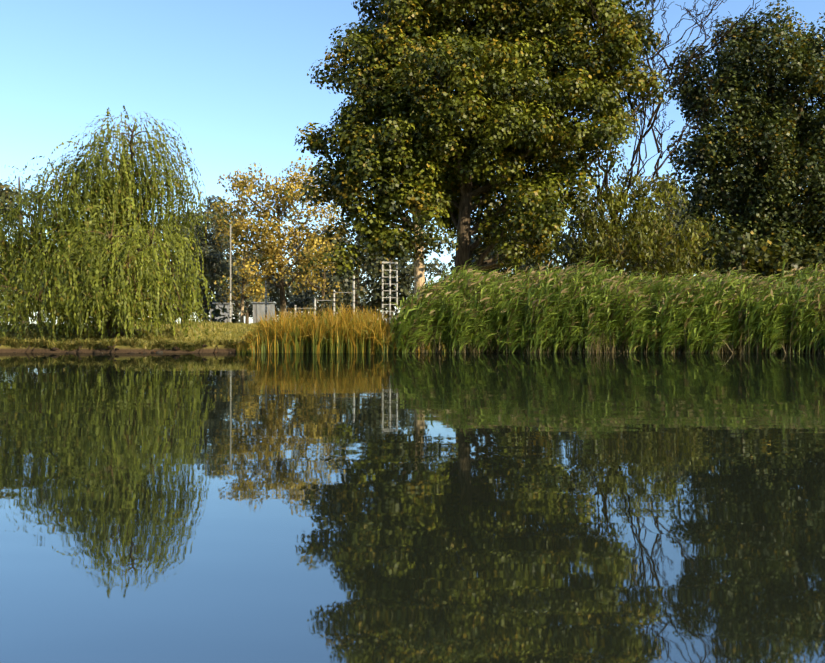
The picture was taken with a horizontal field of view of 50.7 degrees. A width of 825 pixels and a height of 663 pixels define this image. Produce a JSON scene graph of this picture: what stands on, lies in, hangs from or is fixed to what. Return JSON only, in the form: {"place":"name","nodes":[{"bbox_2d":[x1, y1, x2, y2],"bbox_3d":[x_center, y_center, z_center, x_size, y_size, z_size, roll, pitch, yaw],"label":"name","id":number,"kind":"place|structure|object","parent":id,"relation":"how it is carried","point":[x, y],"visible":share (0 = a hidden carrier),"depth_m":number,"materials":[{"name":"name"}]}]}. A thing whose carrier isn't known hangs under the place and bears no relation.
{"place":"outdoors","nodes":[
{"label":"outdoors","id":0,"kind":"place"},
{"bbox_2d":[0,320,811,352],"bbox_3d":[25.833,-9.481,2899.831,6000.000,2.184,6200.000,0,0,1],"label":"ground","id":1,"kind":"structure","parent":0,"point":[121,348],"depth_m":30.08,"materials":[{"name":"green plant"}]},
{"bbox_2d":[0,200,35,293],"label":"tree","id":2,"kind":"object","parent":1,"relation":"on","point":[4,239],"visible":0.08,"depth_m":40.14,"materials":[{"name":"green plant"}]},
{"bbox_2d":[0,176,51,322],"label":"tree","id":3,"kind":"object","parent":1,"relation":"on","point":[7,191],"visible":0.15,"depth_m":68.83,"materials":[{"name":"green plant"}]},
{"bbox_2d":[0,219,96,323],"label":"tree","id":4,"kind":"object","parent":1,"relation":"on","point":[40,280],"depth_m":59.29,"materials":[{"name":"green plant"}]},
{"bbox_2d":[0,105,216,342],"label":"weeping willow tree","id":5,"kind":"object","parent":1,"relation":"on","point":[118,281],"visible":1,"depth_m":33.13,"materials":[{"name":"green plant"}]},
{"bbox_2d":[0,344,231,352],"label":"shore stones and roots","id":6,"kind":"object","parent":1,"relation":"on","point":[176,348],"visible":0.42,"depth_m":29.67,"materials":[{"name":"stone"}]},
{"bbox_2d":[3,292,238,324],"bbox_3d":[-18.680,-1.256,52.053,16.556,3.824,4.635,0,0,1],"label":"hedge","id":7,"kind":"object","parent":1,"relation":"on","point":[215,312],"visible":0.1,"depth_m":52.47,"materials":[{"name":"green plant"}]},
{"bbox_2d":[0,336,251,350],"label":"bank edge grass","id":8,"kind":"structure","parent":1,"relation":"on","point":[132,343],"depth_m":29.90,"materials":[{"name":"green plant"}]},
{"bbox_2d":[142,211,208,322],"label":"tree","id":9,"kind":"object","parent":1,"relation":"on","point":[193,246],"visible":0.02,"depth_m":80.58,"materials":[{"name":"green plant"}]},
{"bbox_2d":[141,228,210,323],"bbox_3d":[-18.313,-3.838,61.872,7.406,7.515,5.130,0,0,-26],"label":"tree","id":10,"kind":"object","parent":1,"relation":"on","point":[185,279],"visible":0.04,"depth_m":61.84,"materials":[{"name":"green plant"}]},
{"bbox_2d":[162,222,212,322],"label":"tree","id":11,"kind":"object","parent":1,"relation":"on","point":[180,279],"visible":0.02,"depth_m":91.92,"materials":[{"name":"green plant"}]},
{"bbox_2d":[171,210,238,322],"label":"tree","id":12,"kind":"object","parent":1,"relation":"on","point":[212,258],"visible":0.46,"depth_m":83.49,"materials":[{"name":"green plant"}]},
{"bbox_2d":[210,303,234,322],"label":"changing cabin","id":13,"kind":"object","parent":1,"relation":"on","point":[227,305],"visible":0.33,"depth_m":69.33,"materials":[{"name":"metal"}]},
{"bbox_2d":[186,195,267,319],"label":"tree","id":14,"kind":"object","parent":1,"relation":"on","point":[210,202],"visible":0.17,"depth_m":87.50,"materials":[{"name":"green plant"}]},
{"bbox_2d":[230,224,230,321],"bbox_3d":[-8.574,-2.617,41.031,0.304,4.863,0.320,0,0,1],"label":"climbing pole","id":15,"kind":"object","parent":1,"relation":"on","point":[230,272],"visible":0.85,"depth_m":40.99,"materials":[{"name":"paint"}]},
{"bbox_2d":[214,256,270,322],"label":"yellow tree","id":16,"kind":"object","parent":1,"relation":"on","point":[244,275],"visible":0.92,"depth_m":71.84,"materials":[{"name":"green plant"}]},
{"bbox_2d":[213,252,274,322],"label":"tree","id":17,"kind":"object","parent":1,"relation":"on","point":[270,288],"visible":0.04,"depth_m":97.91,"materials":[{"name":"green plant"}]},
{"bbox_2d":[233,281,268,323],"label":"bush","id":18,"kind":"object","parent":1,"relation":"on","point":[246,314],"visible":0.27,"depth_m":94.97,"materials":[{"name":"green plant"}]},
{"bbox_2d":[239,240,278,318],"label":"tree","id":19,"kind":"object","parent":1,"relation":"on","point":[272,298],"visible":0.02,"depth_m":103.36,"materials":[{"name":"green plant"}]},
{"bbox_2d":[251,302,275,322],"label":"changing cabin","id":20,"kind":"object","parent":1,"relation":"on","point":[258,308],"visible":0.48,"depth_m":69.30,"materials":[{"name":"metal"}]},
{"bbox_2d":[265,281,266,320],"bbox_3d":[-7.229,-1.343,43.023,0.266,2.282,0.280,0,0,1],"label":"pole","id":21,"kind":"object","parent":1,"relation":"on","point":[265,299],"visible":0.81,"depth_m":42.98,"materials":[{"name":"metal"}]},
{"bbox_2d":[207,155,345,320],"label":"yellow tree","id":22,"kind":"object","parent":1,"relation":"on","point":[262,234],"visible":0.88,"depth_m":73.06,"materials":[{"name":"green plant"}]},
{"bbox_2d":[248,269,317,318],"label":"tree","id":23,"kind":"object","parent":1,"relation":"on","point":[277,302],"visible":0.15,"depth_m":99.62,"materials":[{"name":"green plant"}]},
{"bbox_2d":[275,287,321,317],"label":"bush","id":24,"kind":"object","parent":1,"relation":"on","point":[298,302],"visible":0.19,"depth_m":89.22,"materials":[{"name":"green plant"}]},
{"bbox_2d":[270,225,330,314],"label":"tree","id":25,"kind":"object","parent":1,"relation":"on","point":[289,292],"visible":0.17,"depth_m":95.76,"materials":[{"name":"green plant"}]},
{"bbox_2d":[280,233,360,304],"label":"yellow tree","id":26,"kind":"object","parent":1,"relation":"on","point":[319,279],"visible":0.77,"depth_m":69.91,"materials":[{"name":"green plant"}]},
{"bbox_2d":[294,276,354,319],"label":"pull up bars","id":27,"kind":"object","parent":1,"relation":"on","point":[333,300],"visible":0.52,"depth_m":38.01,"materials":[{"name":"paint"}]},
{"bbox_2d":[294,256,361,317],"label":"tree","id":28,"kind":"object","parent":1,"relation":"on","point":[311,293],"visible":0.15,"depth_m":85.48,"materials":[{"name":"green plant"}]},
{"bbox_2d":[234,303,456,352],"bbox_3d":[-2.217,-0.108,30.454,7.945,1.999,4.567,0,0,1],"label":"cattail clump","id":29,"kind":"object","parent":1,"relation":"on","point":[331,332],"visible":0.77,"depth_m":29.41,"materials":[{"name":"yellow plant"}]},
{"bbox_2d":[339,273,375,314],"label":"tree","id":30,"kind":"object","parent":1,"relation":"on","point":[364,294],"visible":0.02,"depth_m":109.60,"materials":[{"name":"green plant"}]},
{"bbox_2d":[306,231,435,321],"bbox_3d":[-3.132,-3.742,64.099,9.706,7.348,5.781,0,0,1],"label":"tree","id":31,"kind":"object","parent":1,"relation":"on","point":[369,264],"visible":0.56,"depth_m":63.30,"materials":[{"name":"green plant"}]},
{"bbox_2d":[307,228,447,312],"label":"tree","id":32,"kind":"object","parent":1,"relation":"on","point":[363,287],"visible":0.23,"depth_m":77.73,"materials":[{"name":"green plant"}]},
{"bbox_2d":[382,261,397,324],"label":"ladder wall","id":33,"kind":"structure","parent":1,"relation":"on","point":[389,290],"depth_m":38.10,"materials":[{"name":"metal"}]},
{"bbox_2d":[294,0,672,292],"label":"poplar tree","id":34,"kind":"object","parent":1,"relation":"on","point":[510,104],"depth_m":39.56,"materials":[{"name":"green plant"}]},
{"bbox_2d":[448,234,547,276],"bbox_3d":[5.560,-3.502,53.837,6.784,6.392,3.689,0,0,1],"label":"tree","id":35,"kind":"object","parent":1,"relation":"on","point":[453,257],"visible":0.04,"depth_m":53.57,"materials":[{"name":"green plant"}]},
{"bbox_2d":[449,229,578,270],"bbox_3d":[7.634,-4.845,61.746,10.166,8.963,5.139,0,0,1],"label":"tree","id":36,"kind":"object","parent":1,"relation":"on","point":[560,236],"visible":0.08,"depth_m":60.84,"materials":[{"name":"green plant"}]},
{"bbox_2d":[469,203,583,279],"bbox_3d":[6.566,-3.821,49.911,7.600,7.067,4.758,0,0,1],"label":"tree","id":37,"kind":"object","parent":1,"relation":"on","point":[483,249],"visible":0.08,"depth_m":49.29,"materials":[{"name":"green plant"}]},
{"bbox_2d":[553,206,629,272],"bbox_3d":[12.670,-4.356,57.403,6.609,8.218,5.070,0,0,-40],"label":"tree","id":38,"kind":"object","parent":1,"relation":"on","point":[567,251],"visible":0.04,"depth_m":56.83,"materials":[{"name":"green plant"}]},
{"bbox_2d":[575,228,688,277],"bbox_3d":[13.478,-3.329,52.718,7.714,6.278,4.539,0,0,1],"label":"tree","id":39,"kind":"object","parent":1,"relation":"on","point":[635,254],"visible":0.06,"depth_m":52.37,"materials":[{"name":"green plant"}]},
{"bbox_2d":[522,0,765,280],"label":"tree","id":40,"kind":"object","parent":1,"relation":"on","point":[610,233],"visible":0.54,"depth_m":43.80,"materials":[{"name":"green plant"}]},
{"bbox_2d":[619,174,715,275],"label":"tree","id":41,"kind":"object","parent":1,"relation":"on","point":[676,221],"visible":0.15,"depth_m":65.69,"materials":[{"name":"green plant"}]},
{"bbox_2d":[641,181,721,258],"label":"tree","id":42,"kind":"object","parent":1,"relation":"on","point":[657,209],"visible":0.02,"depth_m":70.79,"materials":[{"name":"green plant"}]},
{"bbox_2d":[651,0,824,280],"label":"tree","id":43,"kind":"object","parent":1,"relation":"on","point":[768,179],"visible":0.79,"depth_m":48.40,"materials":[{"name":"green plant"}]},
{"bbox_2d":[678,224,824,282],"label":"tree","id":44,"kind":"object","parent":1,"relation":"on","point":[776,265],"visible":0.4,"depth_m":45.90,"materials":[{"name":"green plant"}]},
{"bbox_2d":[0,352,824,662],"bbox_3d":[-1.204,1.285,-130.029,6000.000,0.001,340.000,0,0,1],"label":"water","id":45,"kind":"structure","parent":0,"point":[414,508],"depth_m":4.02,"materials":[{"name":"blue liquid"}]},
{"bbox_2d":[387,254,824,353],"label":"reed bed","id":46,"kind":"object","parent":45,"relation":"in","point":[469,310],"visible":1,"depth_m":29.42,"materials":[{"name":"green plant"}]},
{"bbox_2d":[0,0,824,324],"label":"sky","id":47,"kind":"structure","parent":0,"point":[231,75],"materials":[{"name":"blue"}]}
]}

